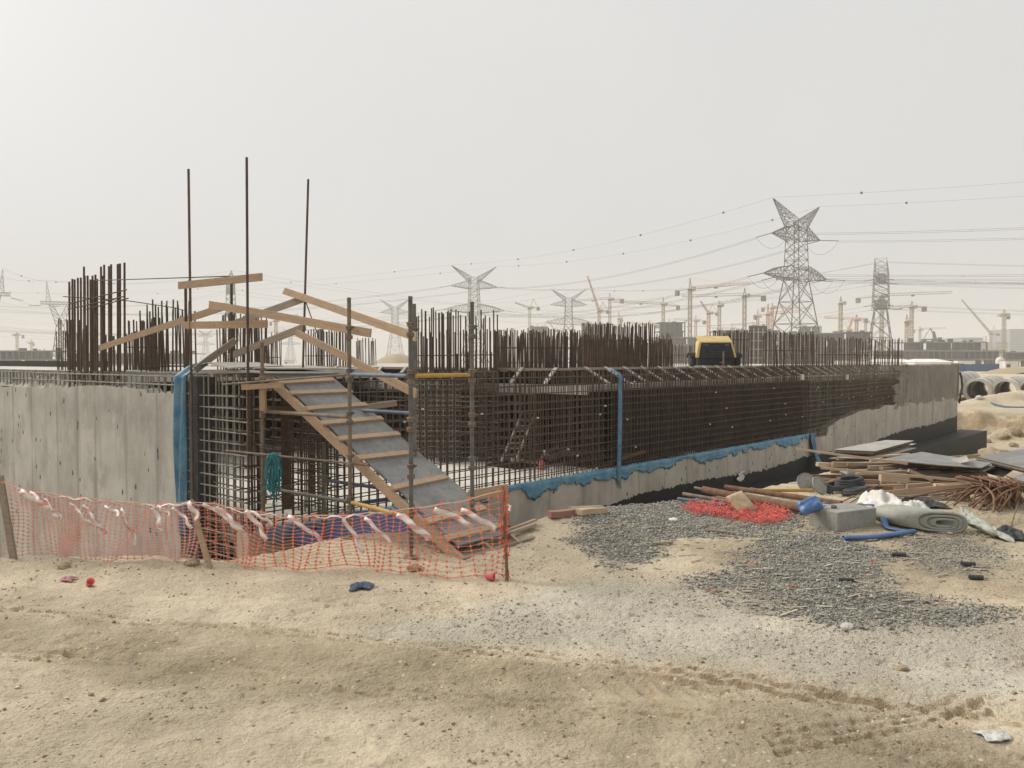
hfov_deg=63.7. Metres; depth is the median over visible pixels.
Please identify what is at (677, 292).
tower crane
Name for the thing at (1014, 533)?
grey sack
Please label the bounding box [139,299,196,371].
starter bars
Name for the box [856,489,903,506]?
white cloth
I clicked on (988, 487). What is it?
rebar bundle
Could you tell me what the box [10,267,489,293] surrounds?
power line
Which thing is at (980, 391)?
concrete pipe
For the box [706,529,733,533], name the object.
timber board
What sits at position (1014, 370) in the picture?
spoil heap
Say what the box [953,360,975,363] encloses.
site cabin
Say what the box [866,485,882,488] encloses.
timber board
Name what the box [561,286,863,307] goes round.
power line
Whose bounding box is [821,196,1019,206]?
power line
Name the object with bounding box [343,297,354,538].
scaffold standard
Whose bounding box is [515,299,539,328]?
tower crane
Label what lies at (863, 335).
unfinished building
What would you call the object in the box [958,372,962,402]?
cable loop
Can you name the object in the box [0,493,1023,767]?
sand crumbs
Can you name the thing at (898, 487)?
timber board
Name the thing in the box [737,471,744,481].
plastic scrap
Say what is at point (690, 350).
starter bars
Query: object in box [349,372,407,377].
scaffold ledger
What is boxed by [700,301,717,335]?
tower crane
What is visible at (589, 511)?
loose block
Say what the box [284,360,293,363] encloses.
site cabin
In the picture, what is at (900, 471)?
timber board
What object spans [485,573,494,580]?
paper cup
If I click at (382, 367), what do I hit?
suspended slab
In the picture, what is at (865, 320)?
tower crane
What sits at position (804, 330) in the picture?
unfinished building
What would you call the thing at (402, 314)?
power line
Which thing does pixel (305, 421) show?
wall cage
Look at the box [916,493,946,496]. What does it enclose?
timber board
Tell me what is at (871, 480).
timber board
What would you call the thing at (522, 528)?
timber board
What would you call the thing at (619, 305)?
power line
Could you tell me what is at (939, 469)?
timber board
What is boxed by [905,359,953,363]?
white shed
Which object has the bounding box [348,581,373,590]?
blue cloth
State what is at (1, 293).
transmission tower
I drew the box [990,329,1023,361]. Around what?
tower block
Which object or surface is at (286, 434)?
timber upright
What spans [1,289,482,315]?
power line
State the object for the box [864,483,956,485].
timber board
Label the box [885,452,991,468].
plywood sheet
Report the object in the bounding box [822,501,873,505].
layflat hose
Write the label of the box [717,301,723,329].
tower crane
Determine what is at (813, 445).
plastic sheet
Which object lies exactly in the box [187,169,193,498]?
steel pole
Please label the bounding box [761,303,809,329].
tower crane
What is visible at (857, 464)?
timber board
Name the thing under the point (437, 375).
scaffold ledger
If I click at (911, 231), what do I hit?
power line
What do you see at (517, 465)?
ply stack
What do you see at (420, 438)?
wall cage
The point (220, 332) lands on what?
power line
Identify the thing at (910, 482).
timber board
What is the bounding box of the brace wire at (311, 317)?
[306,302,319,339]
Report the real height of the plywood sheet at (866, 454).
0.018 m
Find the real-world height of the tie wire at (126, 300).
0.181 m
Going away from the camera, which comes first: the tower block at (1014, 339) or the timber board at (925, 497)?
the timber board at (925, 497)
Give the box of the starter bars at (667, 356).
[584,333,672,366]
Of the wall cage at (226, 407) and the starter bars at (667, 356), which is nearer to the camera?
the wall cage at (226, 407)
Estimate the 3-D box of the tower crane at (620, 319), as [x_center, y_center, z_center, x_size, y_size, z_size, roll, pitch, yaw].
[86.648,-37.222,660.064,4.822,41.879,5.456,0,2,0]
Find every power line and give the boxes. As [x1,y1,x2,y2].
[0,287,439,314]
[0,312,492,334]
[0,313,437,335]
[0,315,463,335]
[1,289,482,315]
[2,311,429,333]
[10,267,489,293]
[37,265,445,293]
[233,270,648,312]
[235,275,649,312]
[236,290,527,322]
[237,294,613,324]
[458,199,765,264]
[459,277,746,315]
[460,238,754,288]
[474,280,761,317]
[498,208,813,266]
[499,287,785,318]
[504,245,802,290]
[512,284,810,316]
[553,310,869,327]
[559,262,881,291]
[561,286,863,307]
[592,262,876,290]
[596,281,863,306]
[623,307,860,326]
[782,274,1023,276]
[790,182,1017,196]
[790,227,1023,234]
[808,278,1023,280]
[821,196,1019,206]
[833,281,1023,284]
[845,280,1021,283]
[893,238,1023,241]
[893,283,1018,288]
[894,305,1023,311]
[897,279,993,282]
[905,309,1007,314]
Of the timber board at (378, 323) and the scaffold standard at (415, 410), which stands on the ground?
the scaffold standard at (415, 410)
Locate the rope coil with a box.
[264,452,281,508]
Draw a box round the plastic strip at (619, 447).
[609,368,621,487]
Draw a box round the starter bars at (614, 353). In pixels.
[582,322,654,368]
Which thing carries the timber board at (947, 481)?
on the timber board
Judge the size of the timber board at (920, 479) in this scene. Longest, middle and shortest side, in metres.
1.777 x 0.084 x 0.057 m
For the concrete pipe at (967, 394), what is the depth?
56.42 m
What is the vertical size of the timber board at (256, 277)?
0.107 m
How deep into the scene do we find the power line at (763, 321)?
434.81 m
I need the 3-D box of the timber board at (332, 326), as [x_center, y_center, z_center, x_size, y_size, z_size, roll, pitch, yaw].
[-2.942,-0.855,10.572,3.330,0.109,0.034,11,8,37]
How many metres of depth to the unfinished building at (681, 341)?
390.90 m
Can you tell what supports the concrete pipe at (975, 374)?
on the ground
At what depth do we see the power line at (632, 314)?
396.71 m
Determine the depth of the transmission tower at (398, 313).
717.36 m
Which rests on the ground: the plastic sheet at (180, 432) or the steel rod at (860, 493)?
the steel rod at (860, 493)
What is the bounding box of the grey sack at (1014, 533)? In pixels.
[996,525,1023,541]
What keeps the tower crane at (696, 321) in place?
on the ground
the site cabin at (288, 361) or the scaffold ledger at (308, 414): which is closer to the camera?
the scaffold ledger at (308, 414)
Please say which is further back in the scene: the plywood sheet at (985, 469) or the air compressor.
the air compressor
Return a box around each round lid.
[797,473,814,490]
[812,476,826,493]
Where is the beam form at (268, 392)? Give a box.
[149,381,570,409]
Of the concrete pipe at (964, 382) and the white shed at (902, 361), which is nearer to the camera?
the concrete pipe at (964, 382)
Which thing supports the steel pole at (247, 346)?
on the ground
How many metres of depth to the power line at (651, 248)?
375.98 m
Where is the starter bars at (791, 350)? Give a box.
[762,330,817,367]
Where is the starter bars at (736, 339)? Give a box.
[710,330,751,365]
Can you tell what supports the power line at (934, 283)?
hanging from the transmission tower at (794, 232)
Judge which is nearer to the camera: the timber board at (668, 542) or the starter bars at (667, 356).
the timber board at (668, 542)
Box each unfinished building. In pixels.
[0,348,76,360]
[76,350,205,364]
[529,325,547,353]
[581,322,611,346]
[651,335,696,363]
[654,319,685,336]
[707,328,779,363]
[781,330,843,363]
[792,325,821,352]
[832,330,872,360]
[852,349,1005,363]
[893,336,987,360]
[999,351,1023,366]
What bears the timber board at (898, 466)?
on the timber board
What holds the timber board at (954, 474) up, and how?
on the timber board at (920, 479)
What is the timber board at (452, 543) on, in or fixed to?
on the ground
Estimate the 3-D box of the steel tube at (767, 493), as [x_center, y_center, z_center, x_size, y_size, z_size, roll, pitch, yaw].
[3.997,1.651,12.289,0.079,0.079,1.935,-1,2,-40]
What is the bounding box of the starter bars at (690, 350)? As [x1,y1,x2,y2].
[674,344,694,365]
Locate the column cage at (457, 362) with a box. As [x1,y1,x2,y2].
[416,307,497,461]
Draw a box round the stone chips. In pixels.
[334,574,1022,715]
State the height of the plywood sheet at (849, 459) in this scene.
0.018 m
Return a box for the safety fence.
[0,475,511,580]
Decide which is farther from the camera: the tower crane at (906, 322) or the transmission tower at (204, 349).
the transmission tower at (204, 349)
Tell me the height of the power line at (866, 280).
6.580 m
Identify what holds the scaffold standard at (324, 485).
on the ground
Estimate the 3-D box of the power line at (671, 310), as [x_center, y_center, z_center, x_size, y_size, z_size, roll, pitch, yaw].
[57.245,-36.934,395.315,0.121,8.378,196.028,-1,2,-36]
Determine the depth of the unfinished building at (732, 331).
340.77 m
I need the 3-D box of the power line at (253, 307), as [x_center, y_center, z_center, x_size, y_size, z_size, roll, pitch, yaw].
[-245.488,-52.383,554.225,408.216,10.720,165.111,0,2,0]
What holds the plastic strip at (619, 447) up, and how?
attached to the wall cage at (784, 430)
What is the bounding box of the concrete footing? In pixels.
[219,429,986,559]
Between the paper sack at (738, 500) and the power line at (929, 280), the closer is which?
the paper sack at (738, 500)
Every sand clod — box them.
[57,561,70,569]
[183,558,199,565]
[406,563,421,571]
[892,664,909,670]
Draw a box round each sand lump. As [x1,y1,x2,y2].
[975,395,982,399]
[997,432,1007,439]
[1009,426,1022,435]
[1009,442,1018,446]
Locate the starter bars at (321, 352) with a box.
[305,329,346,365]
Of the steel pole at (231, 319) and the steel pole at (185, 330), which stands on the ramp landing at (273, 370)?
the steel pole at (231, 319)
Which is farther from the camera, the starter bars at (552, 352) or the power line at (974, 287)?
the power line at (974, 287)
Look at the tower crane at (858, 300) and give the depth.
458.54 m
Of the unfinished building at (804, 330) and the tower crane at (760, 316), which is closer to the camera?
the unfinished building at (804, 330)
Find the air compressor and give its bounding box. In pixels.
[687,336,741,365]
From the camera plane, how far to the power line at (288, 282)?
510.36 m
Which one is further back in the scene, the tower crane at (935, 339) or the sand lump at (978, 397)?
the tower crane at (935, 339)
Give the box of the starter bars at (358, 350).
[356,338,376,365]
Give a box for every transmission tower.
[0,269,22,300]
[29,281,76,358]
[196,330,215,361]
[218,271,241,361]
[282,329,299,362]
[375,299,407,355]
[435,265,510,362]
[545,289,591,359]
[748,198,844,363]
[864,258,899,354]
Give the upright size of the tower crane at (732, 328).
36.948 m
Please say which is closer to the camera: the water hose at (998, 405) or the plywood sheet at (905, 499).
the plywood sheet at (905, 499)
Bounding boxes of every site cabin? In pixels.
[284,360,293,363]
[837,360,868,363]
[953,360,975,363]
[995,357,1003,363]
[999,360,1018,368]
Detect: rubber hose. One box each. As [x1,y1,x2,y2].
[826,481,849,493]
[833,475,865,487]
[841,486,868,495]
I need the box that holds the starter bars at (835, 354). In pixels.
[815,336,860,366]
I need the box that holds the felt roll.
[874,504,967,532]
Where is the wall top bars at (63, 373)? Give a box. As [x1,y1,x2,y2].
[0,369,177,393]
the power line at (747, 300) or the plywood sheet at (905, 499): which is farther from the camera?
the power line at (747, 300)
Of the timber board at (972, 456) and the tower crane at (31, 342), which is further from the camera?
the tower crane at (31, 342)
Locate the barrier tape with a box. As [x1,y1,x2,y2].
[17,488,510,553]
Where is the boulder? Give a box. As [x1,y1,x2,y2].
[978,447,1001,455]
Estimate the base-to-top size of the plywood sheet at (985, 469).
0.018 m
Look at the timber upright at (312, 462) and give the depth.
14.22 m
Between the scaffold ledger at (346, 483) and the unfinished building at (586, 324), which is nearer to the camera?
the scaffold ledger at (346, 483)
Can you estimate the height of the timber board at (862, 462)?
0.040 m
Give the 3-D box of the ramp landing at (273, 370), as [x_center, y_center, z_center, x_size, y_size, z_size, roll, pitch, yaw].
[-3.329,-0.209,11.834,1.663,0.208,1.717,-1,2,-41]
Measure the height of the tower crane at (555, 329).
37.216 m
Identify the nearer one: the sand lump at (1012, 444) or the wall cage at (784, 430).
the wall cage at (784, 430)
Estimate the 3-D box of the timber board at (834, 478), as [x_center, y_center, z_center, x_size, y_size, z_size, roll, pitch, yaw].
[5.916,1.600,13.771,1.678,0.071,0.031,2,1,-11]
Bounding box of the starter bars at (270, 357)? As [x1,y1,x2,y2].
[264,332,281,364]
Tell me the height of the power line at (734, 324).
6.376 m
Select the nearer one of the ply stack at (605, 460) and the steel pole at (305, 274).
the steel pole at (305, 274)
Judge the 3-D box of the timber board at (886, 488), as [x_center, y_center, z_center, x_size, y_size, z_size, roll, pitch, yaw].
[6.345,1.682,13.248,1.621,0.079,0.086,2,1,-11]
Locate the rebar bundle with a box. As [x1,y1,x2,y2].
[909,475,1023,512]
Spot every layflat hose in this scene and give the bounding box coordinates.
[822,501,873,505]
[843,529,917,539]
[880,518,906,530]
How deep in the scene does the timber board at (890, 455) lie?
14.91 m
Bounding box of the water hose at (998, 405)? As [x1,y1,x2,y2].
[990,402,1023,407]
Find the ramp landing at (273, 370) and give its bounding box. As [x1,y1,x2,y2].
[207,362,346,377]
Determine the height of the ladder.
0.926 m
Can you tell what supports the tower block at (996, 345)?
on the ground
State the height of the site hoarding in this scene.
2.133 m
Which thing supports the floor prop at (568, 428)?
on the floor
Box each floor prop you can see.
[539,408,541,443]
[552,411,555,452]
[568,410,570,457]
[590,392,594,447]
[597,392,597,447]
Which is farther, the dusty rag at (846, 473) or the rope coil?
the dusty rag at (846, 473)
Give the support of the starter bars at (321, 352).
on the suspended slab
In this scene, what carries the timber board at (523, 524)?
on the ground
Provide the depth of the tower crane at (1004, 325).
519.34 m
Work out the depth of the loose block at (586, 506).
10.64 m
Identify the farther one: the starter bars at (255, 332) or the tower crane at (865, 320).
the tower crane at (865, 320)
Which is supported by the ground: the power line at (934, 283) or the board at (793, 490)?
the board at (793, 490)
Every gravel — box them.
[553,498,818,572]
[671,528,1023,632]
[862,529,1023,581]
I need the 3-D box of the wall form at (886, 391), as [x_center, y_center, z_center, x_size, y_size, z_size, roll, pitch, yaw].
[13.587,0.594,31.902,0.050,1.645,14.050,1,2,41]
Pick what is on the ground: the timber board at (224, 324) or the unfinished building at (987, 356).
the unfinished building at (987, 356)
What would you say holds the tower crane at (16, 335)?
on the ground
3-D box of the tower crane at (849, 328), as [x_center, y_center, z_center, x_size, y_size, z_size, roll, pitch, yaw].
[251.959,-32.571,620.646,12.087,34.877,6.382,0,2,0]
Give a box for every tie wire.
[63,296,183,310]
[96,276,228,280]
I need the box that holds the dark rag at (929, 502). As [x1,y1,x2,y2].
[908,497,952,508]
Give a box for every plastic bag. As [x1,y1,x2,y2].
[796,496,823,514]
[972,729,1011,741]
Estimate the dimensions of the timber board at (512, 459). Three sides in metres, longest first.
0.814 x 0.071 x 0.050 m
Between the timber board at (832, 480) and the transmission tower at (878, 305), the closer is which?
the timber board at (832, 480)
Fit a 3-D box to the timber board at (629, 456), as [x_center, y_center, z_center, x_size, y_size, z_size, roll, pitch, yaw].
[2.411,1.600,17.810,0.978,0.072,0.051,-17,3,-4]
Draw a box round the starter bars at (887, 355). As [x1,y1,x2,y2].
[859,338,901,365]
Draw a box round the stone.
[840,622,853,629]
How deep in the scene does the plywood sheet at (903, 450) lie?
15.35 m
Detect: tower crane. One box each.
[11,332,23,349]
[27,339,34,349]
[269,314,297,360]
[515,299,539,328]
[547,320,562,338]
[573,293,623,323]
[587,277,608,323]
[612,298,679,321]
[617,312,622,337]
[630,320,658,341]
[673,316,705,335]
[675,278,748,336]
[682,288,765,329]
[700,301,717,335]
[710,323,739,329]
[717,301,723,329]
[753,304,798,328]
[756,310,761,325]
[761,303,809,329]
[824,314,867,331]
[838,296,845,331]
[843,318,853,331]
[849,318,872,330]
[856,291,951,349]
[890,301,926,337]
[904,315,911,341]
[914,326,945,341]
[921,328,941,341]
[961,300,999,349]
[997,309,1009,356]
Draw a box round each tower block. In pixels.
[943,338,982,362]
[988,342,1007,356]
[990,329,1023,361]
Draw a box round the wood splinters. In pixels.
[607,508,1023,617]
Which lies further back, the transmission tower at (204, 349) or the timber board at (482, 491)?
the transmission tower at (204, 349)
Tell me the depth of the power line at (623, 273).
346.30 m
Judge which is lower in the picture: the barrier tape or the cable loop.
the barrier tape
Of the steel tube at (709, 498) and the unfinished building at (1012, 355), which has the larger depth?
the unfinished building at (1012, 355)
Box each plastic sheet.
[173,363,206,534]
[265,433,809,544]
[290,509,432,546]
[810,433,823,469]
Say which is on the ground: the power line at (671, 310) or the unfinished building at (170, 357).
the unfinished building at (170, 357)
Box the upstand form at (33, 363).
[0,361,107,366]
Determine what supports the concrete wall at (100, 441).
on the ground
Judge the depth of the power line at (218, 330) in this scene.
534.29 m
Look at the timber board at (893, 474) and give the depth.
12.78 m
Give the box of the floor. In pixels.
[218,414,815,542]
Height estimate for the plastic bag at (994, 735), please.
0.040 m
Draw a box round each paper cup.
[86,578,94,585]
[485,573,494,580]
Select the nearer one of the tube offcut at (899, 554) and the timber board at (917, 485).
the tube offcut at (899, 554)
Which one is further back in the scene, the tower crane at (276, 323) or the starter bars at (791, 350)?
the tower crane at (276, 323)
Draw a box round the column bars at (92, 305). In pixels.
[68,263,128,386]
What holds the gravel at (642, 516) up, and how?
on the ground
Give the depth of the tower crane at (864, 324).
699.34 m
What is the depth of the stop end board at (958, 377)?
39.92 m
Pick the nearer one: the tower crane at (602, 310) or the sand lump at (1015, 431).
the sand lump at (1015, 431)
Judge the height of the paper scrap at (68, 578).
0.047 m
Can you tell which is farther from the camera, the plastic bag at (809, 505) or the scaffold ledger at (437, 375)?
the plastic bag at (809, 505)
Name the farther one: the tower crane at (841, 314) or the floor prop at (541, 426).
the tower crane at (841, 314)
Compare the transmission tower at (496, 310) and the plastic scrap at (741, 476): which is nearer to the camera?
the plastic scrap at (741, 476)
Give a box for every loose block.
[547,507,581,517]
[568,505,604,507]
[575,507,606,515]
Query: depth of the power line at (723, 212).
353.44 m
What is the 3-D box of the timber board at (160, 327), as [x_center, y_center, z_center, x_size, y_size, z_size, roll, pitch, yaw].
[-5.535,-0.855,12.832,3.778,0.106,0.035,-10,-5,38]
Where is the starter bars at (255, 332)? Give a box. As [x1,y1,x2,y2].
[216,312,266,369]
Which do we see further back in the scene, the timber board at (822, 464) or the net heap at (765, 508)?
the timber board at (822, 464)
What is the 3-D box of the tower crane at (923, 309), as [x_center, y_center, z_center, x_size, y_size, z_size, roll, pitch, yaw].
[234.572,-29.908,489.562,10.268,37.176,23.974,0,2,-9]
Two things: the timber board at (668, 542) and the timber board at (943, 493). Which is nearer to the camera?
the timber board at (668, 542)
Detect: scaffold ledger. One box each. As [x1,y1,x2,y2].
[263,410,347,418]
[263,486,347,503]
[324,478,399,492]
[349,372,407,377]
[350,500,407,515]
[354,495,405,505]
[361,409,407,414]
[413,373,470,377]
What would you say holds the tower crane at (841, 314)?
on the ground
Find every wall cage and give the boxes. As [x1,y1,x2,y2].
[184,373,264,559]
[236,369,613,533]
[264,378,342,512]
[291,383,539,462]
[609,366,808,466]
[802,365,897,436]
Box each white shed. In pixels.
[872,359,905,363]
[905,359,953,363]
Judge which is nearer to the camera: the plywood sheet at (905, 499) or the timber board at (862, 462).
the plywood sheet at (905, 499)
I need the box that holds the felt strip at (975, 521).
[960,507,1014,542]
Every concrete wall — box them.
[0,375,189,557]
[237,397,957,557]
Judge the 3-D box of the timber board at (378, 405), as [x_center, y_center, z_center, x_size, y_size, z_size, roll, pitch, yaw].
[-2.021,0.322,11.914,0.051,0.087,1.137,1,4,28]
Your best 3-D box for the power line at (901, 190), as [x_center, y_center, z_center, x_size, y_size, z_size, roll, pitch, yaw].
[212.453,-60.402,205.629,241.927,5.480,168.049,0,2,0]
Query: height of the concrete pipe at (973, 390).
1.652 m
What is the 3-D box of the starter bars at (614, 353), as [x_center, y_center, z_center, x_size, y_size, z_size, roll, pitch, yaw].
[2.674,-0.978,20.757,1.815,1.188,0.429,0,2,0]
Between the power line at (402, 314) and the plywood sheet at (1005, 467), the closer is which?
the plywood sheet at (1005, 467)
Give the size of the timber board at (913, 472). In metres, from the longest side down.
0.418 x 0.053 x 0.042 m
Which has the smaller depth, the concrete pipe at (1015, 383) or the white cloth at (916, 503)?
the white cloth at (916, 503)
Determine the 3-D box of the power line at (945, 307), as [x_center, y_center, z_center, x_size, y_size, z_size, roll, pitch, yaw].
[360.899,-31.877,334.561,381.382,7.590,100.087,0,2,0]
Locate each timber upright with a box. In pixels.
[256,408,259,528]
[283,398,289,507]
[309,424,313,492]
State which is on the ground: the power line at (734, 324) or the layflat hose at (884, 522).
the layflat hose at (884, 522)
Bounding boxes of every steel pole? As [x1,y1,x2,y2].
[184,289,187,367]
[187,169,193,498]
[230,284,232,361]
[245,157,249,524]
[302,179,308,367]
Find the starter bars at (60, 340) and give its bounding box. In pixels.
[56,318,82,369]
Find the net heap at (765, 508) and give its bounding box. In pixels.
[680,498,794,524]
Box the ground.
[0,361,1023,767]
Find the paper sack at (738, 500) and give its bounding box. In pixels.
[726,490,755,511]
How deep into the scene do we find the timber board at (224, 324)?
11.47 m
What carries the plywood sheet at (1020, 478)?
on the rebar bundle
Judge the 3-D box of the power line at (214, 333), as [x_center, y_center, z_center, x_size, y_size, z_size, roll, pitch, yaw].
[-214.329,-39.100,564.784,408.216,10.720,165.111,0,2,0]
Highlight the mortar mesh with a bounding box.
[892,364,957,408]
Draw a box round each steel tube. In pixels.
[677,497,726,506]
[682,492,729,503]
[701,486,800,512]
[724,485,842,503]
[733,491,796,503]
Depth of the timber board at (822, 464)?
14.27 m
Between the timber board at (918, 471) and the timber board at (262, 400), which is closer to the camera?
the timber board at (262, 400)
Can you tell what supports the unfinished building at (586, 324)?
on the ground
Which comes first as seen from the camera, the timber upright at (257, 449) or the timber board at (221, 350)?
the timber upright at (257, 449)
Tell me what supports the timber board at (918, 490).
on the ground
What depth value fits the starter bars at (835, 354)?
27.39 m
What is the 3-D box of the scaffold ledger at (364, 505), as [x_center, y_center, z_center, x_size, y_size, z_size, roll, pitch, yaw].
[-1.488,1.402,9.220,0.047,0.050,1.225,-1,2,-41]
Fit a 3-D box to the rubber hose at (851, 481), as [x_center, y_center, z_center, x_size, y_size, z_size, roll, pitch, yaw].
[5.402,1.561,13.200,0.502,0.192,0.392,0,2,0]
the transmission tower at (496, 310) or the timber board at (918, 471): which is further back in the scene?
the transmission tower at (496, 310)
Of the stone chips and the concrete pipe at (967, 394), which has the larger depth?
the concrete pipe at (967, 394)
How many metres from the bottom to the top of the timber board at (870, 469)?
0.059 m
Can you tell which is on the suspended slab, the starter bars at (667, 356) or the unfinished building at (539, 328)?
the starter bars at (667, 356)
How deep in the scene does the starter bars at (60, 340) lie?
17.98 m
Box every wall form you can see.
[162,381,667,445]
[610,382,802,465]
[803,377,893,428]
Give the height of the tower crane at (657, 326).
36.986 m
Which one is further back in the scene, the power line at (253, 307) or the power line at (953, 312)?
the power line at (253, 307)
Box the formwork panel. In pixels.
[748,326,767,377]
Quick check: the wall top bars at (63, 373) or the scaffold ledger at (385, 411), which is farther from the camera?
the wall top bars at (63, 373)
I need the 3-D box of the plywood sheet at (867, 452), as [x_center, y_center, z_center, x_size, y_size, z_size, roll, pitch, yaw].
[7.063,1.218,15.853,0.653,0.018,2.825,2,2,44]
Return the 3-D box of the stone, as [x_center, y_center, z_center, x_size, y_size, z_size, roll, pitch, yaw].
[2.632,1.903,6.473,0.100,0.045,0.098,-4,9,29]
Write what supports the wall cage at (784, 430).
on the concrete wall at (914, 422)
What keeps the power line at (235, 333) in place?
hanging from the transmission tower at (496, 310)
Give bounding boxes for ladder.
[500,413,534,461]
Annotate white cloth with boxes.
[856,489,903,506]
[903,500,929,508]
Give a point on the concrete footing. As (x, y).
(958, 442)
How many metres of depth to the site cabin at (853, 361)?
234.92 m
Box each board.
[98,308,222,350]
[178,273,262,288]
[182,320,267,328]
[188,376,218,560]
[193,338,236,372]
[209,301,371,336]
[228,325,305,359]
[233,298,303,320]
[241,382,283,389]
[259,389,266,410]
[268,406,312,412]
[282,288,417,340]
[295,329,417,397]
[368,400,396,408]
[437,541,460,549]
[468,484,507,499]
[471,523,536,545]
[508,519,536,529]
[511,458,544,464]
[562,449,607,456]
[602,450,645,465]
[651,541,672,544]
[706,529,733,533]
[761,489,812,491]
[795,448,907,464]
[811,474,878,477]
[816,462,866,468]
[821,467,965,481]
[821,477,878,479]
[824,477,840,483]
[824,479,877,482]
[830,470,940,473]
[831,462,891,463]
[831,463,888,466]
[836,453,909,459]
[846,463,884,465]
[854,470,907,473]
[855,467,948,474]
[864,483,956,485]
[866,468,886,470]
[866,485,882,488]
[867,459,974,468]
[876,486,893,490]
[878,473,908,482]
[879,467,903,469]
[884,483,971,494]
[890,479,979,483]
[893,485,932,489]
[895,495,962,499]
[897,481,925,483]
[906,482,931,488]
[907,469,932,480]
[910,472,986,477]
[911,492,946,495]
[914,477,928,480]
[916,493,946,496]
[918,469,953,470]
[941,470,970,472]
[951,363,958,396]
[952,454,979,458]
[952,491,969,498]
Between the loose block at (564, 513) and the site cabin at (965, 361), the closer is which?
the loose block at (564, 513)
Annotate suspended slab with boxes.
[0,363,927,394]
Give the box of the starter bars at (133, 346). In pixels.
[126,319,163,369]
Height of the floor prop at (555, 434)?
1.790 m
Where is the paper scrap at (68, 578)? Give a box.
[60,575,78,581]
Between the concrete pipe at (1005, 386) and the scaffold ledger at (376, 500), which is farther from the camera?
the concrete pipe at (1005, 386)
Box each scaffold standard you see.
[256,342,269,547]
[321,443,328,540]
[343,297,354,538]
[403,296,418,558]
[413,304,419,511]
[468,302,477,512]
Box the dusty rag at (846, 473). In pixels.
[840,471,854,474]
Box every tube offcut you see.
[839,578,853,582]
[892,552,905,556]
[960,561,975,565]
[968,575,983,579]
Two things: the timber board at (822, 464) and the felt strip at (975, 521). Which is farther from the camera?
the timber board at (822, 464)
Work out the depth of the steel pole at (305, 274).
11.84 m
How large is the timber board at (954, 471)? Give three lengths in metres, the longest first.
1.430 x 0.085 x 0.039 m
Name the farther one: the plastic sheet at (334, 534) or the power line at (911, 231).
the power line at (911, 231)
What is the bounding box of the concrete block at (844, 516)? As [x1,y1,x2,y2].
[809,502,875,531]
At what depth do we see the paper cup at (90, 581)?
7.72 m
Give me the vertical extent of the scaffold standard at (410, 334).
2.765 m
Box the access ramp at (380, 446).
[270,375,534,559]
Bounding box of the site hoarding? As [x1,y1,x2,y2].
[928,364,998,371]
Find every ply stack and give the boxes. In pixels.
[487,458,559,468]
[557,453,609,462]
[565,457,610,467]
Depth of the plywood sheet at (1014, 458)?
13.91 m
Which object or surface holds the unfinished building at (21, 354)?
on the ground
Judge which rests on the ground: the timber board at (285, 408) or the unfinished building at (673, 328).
the unfinished building at (673, 328)
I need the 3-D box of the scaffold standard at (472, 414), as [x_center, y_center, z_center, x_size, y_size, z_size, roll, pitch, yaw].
[-0.455,0.440,9.397,0.150,2.746,0.150,0,2,0]
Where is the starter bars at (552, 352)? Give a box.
[498,328,586,367]
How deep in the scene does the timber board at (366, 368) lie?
10.56 m
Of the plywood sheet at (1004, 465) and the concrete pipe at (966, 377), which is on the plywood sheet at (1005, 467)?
the plywood sheet at (1004, 465)
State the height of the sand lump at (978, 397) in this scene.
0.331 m
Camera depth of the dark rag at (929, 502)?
11.72 m
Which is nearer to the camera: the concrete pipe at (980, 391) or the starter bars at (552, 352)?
the starter bars at (552, 352)
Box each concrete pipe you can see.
[959,375,965,394]
[961,372,975,378]
[961,373,970,394]
[962,378,992,399]
[963,371,980,377]
[970,377,998,396]
[977,376,1000,395]
[981,375,1003,394]
[992,378,1021,393]
[998,378,1023,392]
[1003,377,1023,391]
[1007,376,1023,391]
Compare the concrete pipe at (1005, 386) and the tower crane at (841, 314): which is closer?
the concrete pipe at (1005, 386)
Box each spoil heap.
[373,354,419,362]
[979,367,1023,373]
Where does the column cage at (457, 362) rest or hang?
on the floor
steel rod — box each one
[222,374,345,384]
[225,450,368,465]
[843,484,880,501]
[1010,491,1021,526]
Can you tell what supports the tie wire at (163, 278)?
attached to the column bars at (92, 305)
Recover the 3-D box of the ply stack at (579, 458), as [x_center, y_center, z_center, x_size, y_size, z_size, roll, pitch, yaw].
[1.710,1.751,19.559,0.996,0.050,2.026,1,2,41]
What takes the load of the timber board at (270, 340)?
attached to the steel pole at (305, 274)
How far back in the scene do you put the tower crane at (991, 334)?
699.68 m
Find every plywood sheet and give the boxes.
[829,456,868,460]
[831,442,911,453]
[831,444,908,454]
[833,440,913,451]
[836,447,916,459]
[846,443,915,455]
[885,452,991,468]
[901,497,913,501]
[908,463,994,472]
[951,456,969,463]
[976,458,1023,470]
[976,459,1023,472]
[977,449,1023,468]
[986,465,1012,476]
[1012,474,1023,482]
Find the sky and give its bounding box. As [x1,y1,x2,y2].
[0,0,1023,360]
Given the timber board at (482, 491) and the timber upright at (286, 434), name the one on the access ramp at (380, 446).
the timber board at (482, 491)
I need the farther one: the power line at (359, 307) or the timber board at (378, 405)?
the power line at (359, 307)
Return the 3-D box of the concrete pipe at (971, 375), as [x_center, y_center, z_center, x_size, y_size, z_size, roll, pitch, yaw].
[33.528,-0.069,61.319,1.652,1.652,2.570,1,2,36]
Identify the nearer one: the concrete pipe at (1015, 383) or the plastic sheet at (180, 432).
the plastic sheet at (180, 432)

